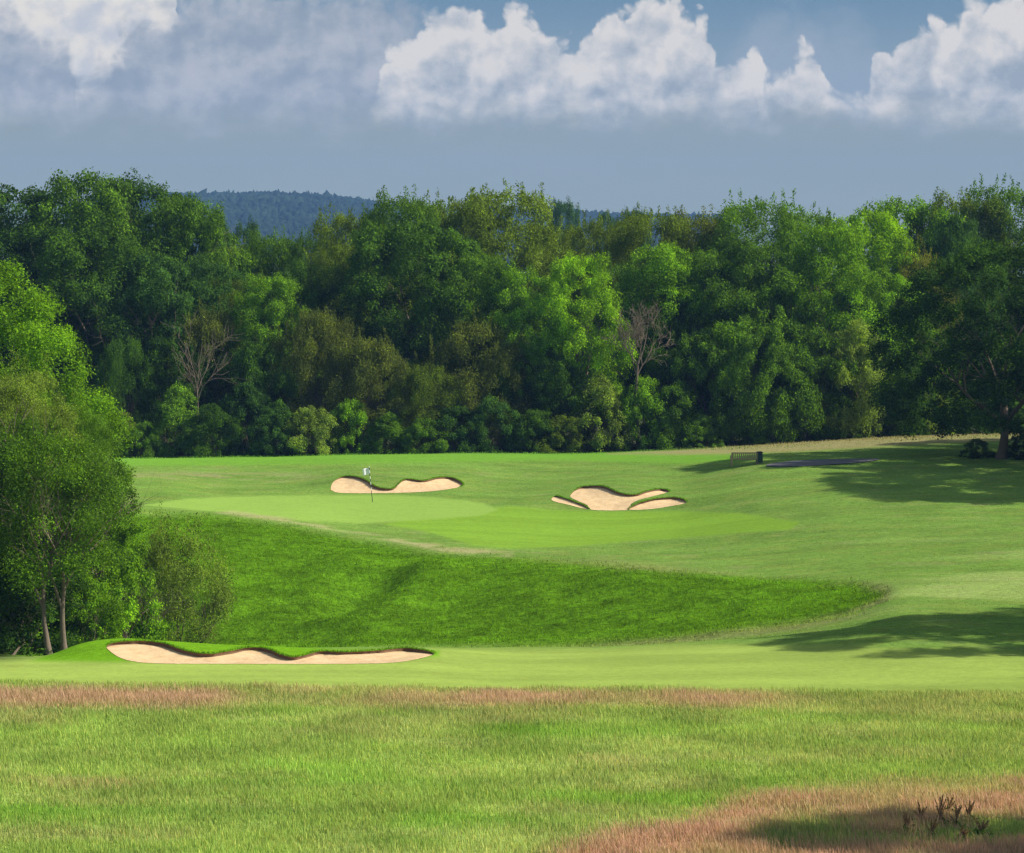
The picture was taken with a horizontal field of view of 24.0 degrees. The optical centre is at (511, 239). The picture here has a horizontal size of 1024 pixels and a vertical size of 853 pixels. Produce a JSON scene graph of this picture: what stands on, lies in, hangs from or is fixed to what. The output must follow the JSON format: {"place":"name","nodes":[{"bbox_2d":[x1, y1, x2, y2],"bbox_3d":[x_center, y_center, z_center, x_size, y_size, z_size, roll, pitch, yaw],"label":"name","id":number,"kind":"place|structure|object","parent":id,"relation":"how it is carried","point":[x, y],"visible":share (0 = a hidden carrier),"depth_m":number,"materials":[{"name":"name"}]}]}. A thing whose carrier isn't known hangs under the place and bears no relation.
{"place":"outdoors","nodes":[
{"label":"outdoors","id":0,"kind":"place"},
{"bbox_2d":[0,289,1023,852],"bbox_3d":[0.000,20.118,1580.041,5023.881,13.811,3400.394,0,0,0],"label":"ground","id":1,"kind":"structure","parent":0,"point":[910,659],"depth_m":116.35,"materials":[{"name":"green plant"}]},
{"bbox_2d":[0,551,79,656],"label":"bush","id":2,"kind":"object","parent":1,"relation":"on","point":[28,608],"visible":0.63,"depth_m":92.61,"materials":[{"name":"green plant"}]},
{"bbox_2d":[0,544,89,653],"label":"bush","id":3,"kind":"object","parent":1,"relation":"on","point":[56,621],"visible":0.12,"depth_m":96.45,"materials":[{"name":"green plant"}]},
{"bbox_2d":[0,181,94,373],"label":"broadleaf tree","id":4,"kind":"object","parent":1,"relation":"on","point":[29,197],"visible":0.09,"depth_m":210.86,"materials":[{"name":"green plant"}]},
{"bbox_2d":[0,344,107,619],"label":"maple tree","id":5,"kind":"object","parent":1,"relation":"on","point":[3,443],"visible":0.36,"depth_m":93.32,"materials":[{"name":"green plant"}]},
{"bbox_2d":[0,345,108,640],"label":"willow tree","id":6,"kind":"object","parent":1,"relation":"on","point":[13,393],"visible":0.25,"depth_m":102.42,"materials":[{"name":"green plant"}]},
{"bbox_2d":[0,222,115,437],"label":"broadleaf tree","id":7,"kind":"object","parent":1,"relation":"on","point":[37,239],"visible":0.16,"depth_m":198.03,"materials":[{"name":"green plant"}]},
{"bbox_2d":[0,433,131,633],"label":"maple tree","id":8,"kind":"object","parent":1,"relation":"on","point":[78,578],"visible":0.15,"depth_m":98.03,"materials":[{"name":"green plant"}]},
{"bbox_2d":[0,256,139,459],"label":"lime tree","id":9,"kind":"object","parent":1,"relation":"on","point":[36,341],"visible":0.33,"depth_m":111.38,"materials":[{"name":"green plant"}]},
{"bbox_2d":[10,385,134,603],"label":"willow tree","id":10,"kind":"object","parent":1,"relation":"on","point":[92,423],"visible":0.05,"depth_m":106.54,"materials":[{"name":"green plant"}]},
{"bbox_2d":[41,572,130,649],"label":"bush","id":11,"kind":"object","parent":1,"relation":"on","point":[103,600],"visible":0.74,"depth_m":97.49,"materials":[{"name":"green plant"}]},
{"bbox_2d":[4,225,173,429],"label":"broadleaf tree","id":12,"kind":"object","parent":1,"relation":"on","point":[58,258],"visible":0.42,"depth_m":193.37,"materials":[{"name":"green plant"}]},
{"bbox_2d":[0,410,178,654],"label":"maple tree","id":13,"kind":"object","parent":1,"relation":"on","point":[77,478],"visible":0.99,"depth_m":90.97,"materials":[{"name":"green plant"}]},
{"bbox_2d":[25,439,153,640],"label":"maple tree","id":14,"kind":"object","parent":1,"relation":"on","point":[122,534],"visible":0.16,"depth_m":103.87,"materials":[{"name":"green plant"}]},
{"bbox_2d":[0,166,179,369],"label":"broadleaf tree","id":15,"kind":"object","parent":1,"relation":"on","point":[103,192],"visible":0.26,"depth_m":205.83,"materials":[{"name":"green plant"}]},
{"bbox_2d":[89,336,168,455],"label":"hawthorn tree","id":16,"kind":"object","parent":1,"relation":"on","point":[133,349],"visible":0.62,"depth_m":187.91,"materials":[{"name":"green plant"}]},
{"bbox_2d":[78,534,187,640],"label":"bush","id":17,"kind":"object","parent":1,"relation":"on","point":[133,610],"visible":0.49,"depth_m":105.82,"materials":[{"name":"green plant"}]},
{"bbox_2d":[56,251,228,417],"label":"broadleaf tree","id":18,"kind":"object","parent":1,"relation":"on","point":[160,268],"visible":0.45,"depth_m":193.28,"materials":[{"name":"green plant"}]},
{"bbox_2d":[121,419,169,457],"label":"shrub","id":19,"kind":"object","parent":1,"relation":"on","point":[149,451],"visible":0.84,"depth_m":182.50,"materials":[{"name":"green plant"}]},
{"bbox_2d":[82,167,235,378],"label":"broadleaf tree","id":20,"kind":"object","parent":1,"relation":"on","point":[150,191],"visible":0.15,"depth_m":207.56,"materials":[{"name":"green plant"}]},
{"bbox_2d":[121,334,218,455],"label":"broadleaf tree","id":21,"kind":"object","parent":1,"relation":"on","point":[155,348],"visible":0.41,"depth_m":188.66,"materials":[{"name":"green plant"}]},
{"bbox_2d":[141,380,213,457],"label":"shrub","id":22,"kind":"object","parent":1,"relation":"on","point":[166,414],"visible":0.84,"depth_m":183.69,"materials":[{"name":"green plant"}]},
{"bbox_2d":[124,501,238,643],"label":"bush","id":23,"kind":"object","parent":1,"relation":"on","point":[164,548],"visible":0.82,"depth_m":109.39,"materials":[{"name":"green plant"}]},
{"bbox_2d":[138,191,258,353],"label":"broadleaf tree","id":24,"kind":"object","parent":1,"relation":"on","point":[174,210],"visible":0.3,"depth_m":204.62,"materials":[{"name":"green plant"}]},
{"bbox_2d":[134,251,275,419],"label":"broadleaf tree","id":25,"kind":"object","parent":1,"relation":"on","point":[200,270],"visible":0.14,"depth_m":197.08,"materials":[{"name":"green plant"}]},
{"bbox_2d":[161,311,250,413],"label":"bare tree","id":26,"kind":"object","parent":1,"relation":"on","point":[198,375],"visible":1,"depth_m":186.14,"materials":[{"name":"brown plant"}]},
{"bbox_2d":[172,402,241,457],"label":"shrub","id":27,"kind":"object","parent":1,"relation":"on","point":[207,424],"visible":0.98,"depth_m":182.21,"materials":[{"name":"green plant"}]},
{"bbox_2d":[164,296,261,450],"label":"hawthorn tree","id":28,"kind":"object","parent":1,"relation":"on","point":[204,330],"visible":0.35,"depth_m":191.39,"materials":[{"name":"green plant"}]},
{"bbox_2d":[193,269,290,444],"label":"ash tree","id":29,"kind":"object","parent":1,"relation":"on","point":[231,299],"visible":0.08,"depth_m":199.00,"materials":[{"name":"green plant"}]},
{"bbox_2d":[214,379,285,455],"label":"shrub","id":30,"kind":"object","parent":1,"relation":"on","point":[239,413],"visible":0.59,"depth_m":185.40,"materials":[{"name":"green plant"}]},
{"bbox_2d":[217,337,299,454],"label":"broadleaf tree","id":31,"kind":"object","parent":1,"relation":"on","point":[247,352],"visible":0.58,"depth_m":187.82,"materials":[{"name":"green plant"}]},
{"bbox_2d":[106,640,434,663],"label":"sand bunker","id":32,"kind":"object","parent":1,"relation":"on","point":[144,651],"visible":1,"depth_m":85.46,"materials":[{"name":"beige sand"}]},
{"bbox_2d":[214,271,329,425],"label":"broadleaf tree","id":33,"kind":"object","parent":1,"relation":"on","point":[275,309],"visible":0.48,"depth_m":192.14,"materials":[{"name":"green plant"}]},
{"bbox_2d":[242,397,307,456],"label":"shrub","id":34,"kind":"object","parent":1,"relation":"on","point":[266,433],"visible":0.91,"depth_m":182.27,"materials":[{"name":"green plant"}]},
{"bbox_2d":[236,225,329,377],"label":"ash tree","id":35,"kind":"object","parent":1,"relation":"on","point":[273,262],"visible":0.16,"depth_m":208.23,"materials":[{"name":"green plant"}]},
{"bbox_2d":[249,255,357,445],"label":"ash tree","id":36,"kind":"object","parent":1,"relation":"on","point":[303,295],"visible":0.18,"depth_m":197.13,"materials":[{"name":"green plant"}]},
{"bbox_2d":[283,405,345,455],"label":"shrub","id":37,"kind":"object","parent":1,"relation":"on","point":[319,429],"visible":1,"depth_m":182.15,"materials":[{"name":"green plant"}]},
{"bbox_2d":[263,305,380,452],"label":"hawthorn tree","id":38,"kind":"object","parent":1,"relation":"on","point":[323,328],"visible":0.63,"depth_m":188.01,"materials":[{"name":"green plant"}]},
{"bbox_2d":[297,201,391,398],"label":"ash tree","id":39,"kind":"object","parent":1,"relation":"on","point":[322,231],"visible":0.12,"depth_m":206.60,"materials":[{"name":"green plant"}]},
{"bbox_2d":[324,397,375,454],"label":"shrub","id":40,"kind":"object","parent":1,"relation":"on","point":[346,409],"visible":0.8,"depth_m":183.32,"materials":[{"name":"green plant"}]},
{"bbox_2d":[293,232,422,447],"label":"ash tree","id":41,"kind":"object","parent":1,"relation":"on","point":[340,262],"visible":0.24,"depth_m":197.18,"materials":[{"name":"green plant"}]},
{"bbox_2d":[317,326,423,453],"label":"hawthorn tree","id":42,"kind":"object","parent":1,"relation":"on","point":[375,350],"visible":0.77,"depth_m":185.49,"materials":[{"name":"green plant"}]},
{"bbox_2d":[362,411,413,453],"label":"shrub","id":43,"kind":"object","parent":1,"relation":"on","point":[396,431],"visible":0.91,"depth_m":182.16,"materials":[{"name":"green plant"}]},
{"bbox_2d":[331,476,461,492],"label":"sand bunker","id":44,"kind":"object","parent":1,"relation":"on","point":[348,484],"visible":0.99,"depth_m":152.53,"materials":[{"name":"beige sand"}]},
{"bbox_2d":[106,475,687,656],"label":"lip grass","id":45,"kind":"structure","parent":1,"relation":"on","point":[270,648],"depth_m":86.90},
{"bbox_2d":[328,184,472,400],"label":"ash tree","id":46,"kind":"object","parent":1,"relation":"on","point":[412,210],"visible":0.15,"depth_m":204.45,"materials":[{"name":"green plant"}]},
{"bbox_2d":[337,217,496,448],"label":"broadleaf tree","id":47,"kind":"object","parent":1,"relation":"on","point":[367,288],"visible":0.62,"depth_m":193.51,"materials":[{"name":"green plant"}]},
{"bbox_2d":[395,416,451,453],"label":"shrub","id":48,"kind":"object","parent":1,"relation":"on","point":[439,443],"visible":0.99,"depth_m":181.58,"materials":[{"name":"green plant"}]},
{"bbox_2d":[374,361,474,452],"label":"hawthorn tree","id":49,"kind":"object","parent":1,"relation":"on","point":[415,375],"visible":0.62,"depth_m":184.58,"materials":[{"name":"green plant"}]},
{"bbox_2d":[390,187,505,377],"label":"ash tree","id":50,"kind":"object","parent":1,"relation":"on","point":[443,212],"visible":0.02,"depth_m":209.86,"materials":[{"name":"green plant"}]},
{"bbox_2d":[422,403,488,452],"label":"shrub","id":51,"kind":"object","parent":1,"relation":"on","point":[450,420],"visible":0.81,"depth_m":183.11,"materials":[{"name":"green plant"}]},
{"bbox_2d":[411,308,535,451],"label":"hawthorn tree","id":52,"kind":"object","parent":1,"relation":"on","point":[459,343],"visible":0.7,"depth_m":186.62,"materials":[{"name":"green plant"}]},
{"bbox_2d":[407,251,552,426],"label":"broadleaf tree","id":53,"kind":"object","parent":1,"relation":"on","point":[458,271],"visible":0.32,"depth_m":191.76,"materials":[{"name":"green plant"}]},
{"bbox_2d":[456,393,520,452],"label":"shrub","id":54,"kind":"object","parent":1,"relation":"on","point":[498,409],"visible":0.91,"depth_m":183.46,"materials":[{"name":"green plant"}]},
{"bbox_2d":[97,508,889,647],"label":"bank grass","id":55,"kind":"structure","parent":1,"relation":"on","point":[694,631],"depth_m":112.37,"materials":[{"name":"green plant"}]},
{"bbox_2d":[419,178,592,407],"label":"ash tree","id":56,"kind":"object","parent":1,"relation":"on","point":[478,207],"visible":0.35,"depth_m":204.66,"materials":[{"name":"green plant"}]},
{"bbox_2d":[490,337,555,451],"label":"broadleaf tree","id":57,"kind":"object","parent":1,"relation":"on","point":[533,359],"visible":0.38,"depth_m":187.83,"materials":[{"name":"green plant"}]},
{"bbox_2d":[471,259,578,448],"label":"broadleaf tree","id":58,"kind":"object","parent":1,"relation":"on","point":[533,311],"visible":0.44,"depth_m":189.97,"materials":[{"name":"green plant"}]},
{"bbox_2d":[499,408,571,452],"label":"shrub","id":59,"kind":"object","parent":1,"relation":"on","point":[533,418],"visible":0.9,"depth_m":182.99,"materials":[{"name":"green plant"}]},
{"bbox_2d":[505,218,602,406],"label":"ash tree","id":60,"kind":"object","parent":1,"relation":"on","point":[562,241],"visible":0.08,"depth_m":210.18,"materials":[{"name":"green plant"}]},
{"bbox_2d":[517,357,601,451],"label":"broadleaf tree","id":61,"kind":"object","parent":1,"relation":"on","point":[567,380],"visible":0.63,"depth_m":185.73,"materials":[{"name":"green plant"}]},
{"bbox_2d":[547,195,581,276],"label":"broadleaf tree","id":62,"kind":"object","parent":1,"relation":"on","point":[560,208],"visible":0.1,"depth_m":419.03,"materials":[{"name":"green plant"}]},
{"bbox_2d":[532,414,597,453],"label":"shrub","id":63,"kind":"object","parent":1,"relation":"on","point":[559,437],"visible":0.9,"depth_m":183.03,"materials":[{"name":"green plant"}]},
{"bbox_2d":[523,249,641,424],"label":"broadleaf tree","id":64,"kind":"object","parent":1,"relation":"on","point":[561,302],"visible":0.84,"depth_m":187.68,"materials":[{"name":"green plant"}]},
{"bbox_2d":[564,372,634,452],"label":"shrub","id":65,"kind":"object","parent":1,"relation":"on","point":[612,406],"visible":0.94,"depth_m":184.25,"materials":[{"name":"green plant"}]},
{"bbox_2d":[558,208,655,433],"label":"ash tree","id":66,"kind":"object","parent":1,"relation":"on","point":[595,233],"visible":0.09,"depth_m":212.40,"materials":[{"name":"green plant"}]},
{"bbox_2d":[569,258,659,443],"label":"ash tree","id":67,"kind":"object","parent":1,"relation":"on","point":[613,270],"visible":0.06,"depth_m":199.02,"materials":[{"name":"green plant"}]},
{"bbox_2d":[551,485,686,510],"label":"sand bunker","id":68,"kind":"object","parent":1,"relation":"on","point":[594,497],"visible":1,"depth_m":145.86,"materials":[{"name":"beige sand"}]},
{"bbox_2d":[597,299,676,449],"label":"bare tree","id":69,"kind":"object","parent":1,"relation":"on","point":[625,338],"visible":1,"depth_m":185.81,"materials":[{"name":"brown plant"}]},
{"bbox_2d":[604,374,683,450],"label":"shrub","id":70,"kind":"object","parent":1,"relation":"on","point":[644,396],"visible":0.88,"depth_m":184.56,"materials":[{"name":"green plant"}]},
{"bbox_2d":[574,201,719,414],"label":"ash tree","id":71,"kind":"object","parent":1,"relation":"on","point":[633,233],"visible":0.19,"depth_m":206.37,"materials":[{"name":"green plant"}]},
{"bbox_2d":[584,240,718,413],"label":"broadleaf tree","id":72,"kind":"object","parent":1,"relation":"on","point":[667,254],"visible":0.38,"depth_m":192.74,"materials":[{"name":"green plant"}]},
{"bbox_2d":[623,305,716,447],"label":"broadleaf tree","id":73,"kind":"object","parent":1,"relation":"on","point":[653,364],"visible":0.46,"depth_m":189.55,"materials":[{"name":"green plant"}]},
{"bbox_2d":[636,381,709,449],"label":"shrub","id":74,"kind":"object","parent":1,"relation":"on","point":[667,441],"visible":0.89,"depth_m":184.16,"materials":[{"name":"green plant"}]},
{"bbox_2d":[678,412,726,448],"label":"shrub","id":75,"kind":"object","parent":1,"relation":"on","point":[699,420],"visible":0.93,"depth_m":183.63,"materials":[{"name":"green plant"}]},
{"bbox_2d":[648,204,770,377],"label":"ash tree","id":76,"kind":"object","parent":1,"relation":"on","point":[701,223],"visible":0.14,"depth_m":207.78,"materials":[{"name":"green plant"}]},
{"bbox_2d":[665,318,759,446],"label":"broadleaf tree","id":77,"kind":"object","parent":1,"relation":"on","point":[715,352],"visible":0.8,"depth_m":186.12,"materials":[{"name":"green plant"}]},
{"bbox_2d":[656,246,777,409],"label":"broadleaf tree","id":78,"kind":"object","parent":1,"relation":"on","point":[709,261],"visible":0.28,"depth_m":191.78,"materials":[{"name":"green plant"}]},
{"bbox_2d":[709,402,763,444],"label":"shrub","id":79,"kind":"object","parent":1,"relation":"on","point":[742,428],"visible":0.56,"depth_m":185.61,"materials":[{"name":"green plant"}]},
{"bbox_2d":[686,188,825,388],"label":"ash tree","id":80,"kind":"object","parent":1,"relation":"on","point":[732,213],"visible":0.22,"depth_m":202.85,"materials":[{"name":"green plant"}]},
{"bbox_2d":[707,314,824,444],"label":"broadleaf tree","id":81,"kind":"object","parent":1,"relation":"on","point":[780,414],"visible":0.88,"depth_m":185.09,"materials":[{"name":"green plant"}]},
{"bbox_2d":[735,400,803,444],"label":"shrub","id":82,"kind":"object","parent":1,"relation":"on","point":[761,440],"visible":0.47,"depth_m":186.09,"materials":[{"name":"green plant"}]},
{"bbox_2d":[703,231,837,407],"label":"broadleaf tree","id":83,"kind":"object","parent":1,"relation":"on","point":[742,279],"visible":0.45,"depth_m":190.60,"materials":[{"name":"green plant"}]},
{"bbox_2d":[756,319,860,440],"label":"broadleaf tree","id":84,"kind":"object","parent":1,"relation":"on","point":[810,364],"visible":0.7,"depth_m":187.01,"materials":[{"name":"green plant"}]},
{"bbox_2d":[759,200,869,315],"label":"ash tree","id":85,"kind":"object","parent":1,"relation":"on","point":[817,219],"visible":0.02,"depth_m":207.57,"materials":[{"name":"green plant"}]},
{"bbox_2d":[748,219,901,406],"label":"broadleaf tree","id":86,"kind":"object","parent":1,"relation":"on","point":[817,272],"visible":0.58,"depth_m":190.59,"materials":[{"name":"green plant"}]},
{"bbox_2d":[809,316,896,438],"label":"broadleaf tree","id":87,"kind":"object","parent":1,"relation":"on","point":[862,406],"visible":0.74,"depth_m":186.89,"materials":[{"name":"green plant"}]},
{"bbox_2d":[806,207,941,435],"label":"broadleaf tree","id":88,"kind":"object","parent":1,"relation":"on","point":[892,235],"visible":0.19,"depth_m":202.32,"materials":[{"name":"green plant"}]},
{"bbox_2d":[820,265,935,435],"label":"broadleaf tree","id":89,"kind":"object","parent":1,"relation":"on","point":[886,300],"visible":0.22,"depth_m":193.46,"materials":[{"name":"green plant"}]},
{"bbox_2d":[853,337,937,435],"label":"broadleaf tree","id":90,"kind":"object","parent":1,"relation":"on","point":[909,371],"visible":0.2,"depth_m":189.85,"materials":[{"name":"green plant"}]},
{"bbox_2d":[871,234,964,431],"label":"hawthorn tree","id":91,"kind":"object","parent":1,"relation":"on","point":[924,262],"visible":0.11,"depth_m":198.36,"materials":[{"name":"green plant"}]},
{"bbox_2d":[862,194,977,350],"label":"broadleaf tree","id":92,"kind":"object","parent":1,"relation":"on","point":[913,210],"visible":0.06,"depth_m":213.09,"materials":[{"name":"green plant"}]},
{"bbox_2d":[892,310,979,433],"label":"broadleaf tree","id":93,"kind":"object","parent":1,"relation":"on","point":[926,332],"visible":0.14,"depth_m":194.97,"materials":[{"name":"green plant"}]},
{"bbox_2d":[865,233,1023,458],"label":"oak tree","id":94,"kind":"object","parent":1,"relation":"on","point":[961,351],"visible":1,"depth_m":157.02,"materials":[{"name":"green plant"}]},
{"bbox_2d":[889,205,1012,402],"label":"broadleaf tree","id":95,"kind":"object","parent":1,"relation":"on","point":[944,242],"visible":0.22,"depth_m":203.23,"materials":[{"name":"green plant"}]},
{"bbox_2d":[892,186,1022,406],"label":"ash tree","id":96,"kind":"object","parent":1,"relation":"on","point":[986,208],"visible":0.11,"depth_m":213.49,"materials":[{"name":"green plant"}]},
{"bbox_2d":[958,438,995,458],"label":"shrub","id":97,"kind":"object","parent":1,"relation":"on","point":[985,452],"visible":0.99,"depth_m":158.74,"materials":[{"name":"green plant"}]},
{"bbox_2d":[934,173,1023,432],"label":"ash tree","id":98,"kind":"object","parent":1,"relation":"on","point":[1010,197],"visible":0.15,"depth_m":213.82,"materials":[{"name":"green plant"}]},
{"bbox_2d":[0,676,1023,852],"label":"rough grass","id":99,"kind":"structure","parent":0,"point":[65,696],"depth_m":64.74,"materials":[{"name":"green plant"}]},
{"bbox_2d":[0,0,1023,227],"label":"sky","id":100,"kind":"structure","parent":0,"point":[613,105],"materials":[{"name":"blue"}]},
{"bbox_2d":[1,202,1023,284],"bbox_3d":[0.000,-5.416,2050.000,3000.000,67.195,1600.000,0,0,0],"label":"hills","id":101,"kind":"structure","parent":0,"point":[16,203],"depth_m":2131.51,"materials":[{"name":"green plant"}]},
{"bbox_2d":[89,188,719,266],"bbox_3d":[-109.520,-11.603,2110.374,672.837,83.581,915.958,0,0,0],"label":"distant woodland","id":102,"kind":"object","parent":101,"relation":"on","point":[294,211],"visible":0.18,"depth_m":2121.61,"materials":[{"name":"blue plant"}]},
{"bbox_2d":[113,433,1016,458],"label":"verge grass","id":103,"kind":"structure","parent":0,"point":[846,440],"depth_m":181.51,"materials":[{"name":"green plant"}]},
{"bbox_2d":[767,458,878,465],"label":"path","id":104,"kind":"structure","parent":0,"point":[813,462],"depth_m":155.95,"materials":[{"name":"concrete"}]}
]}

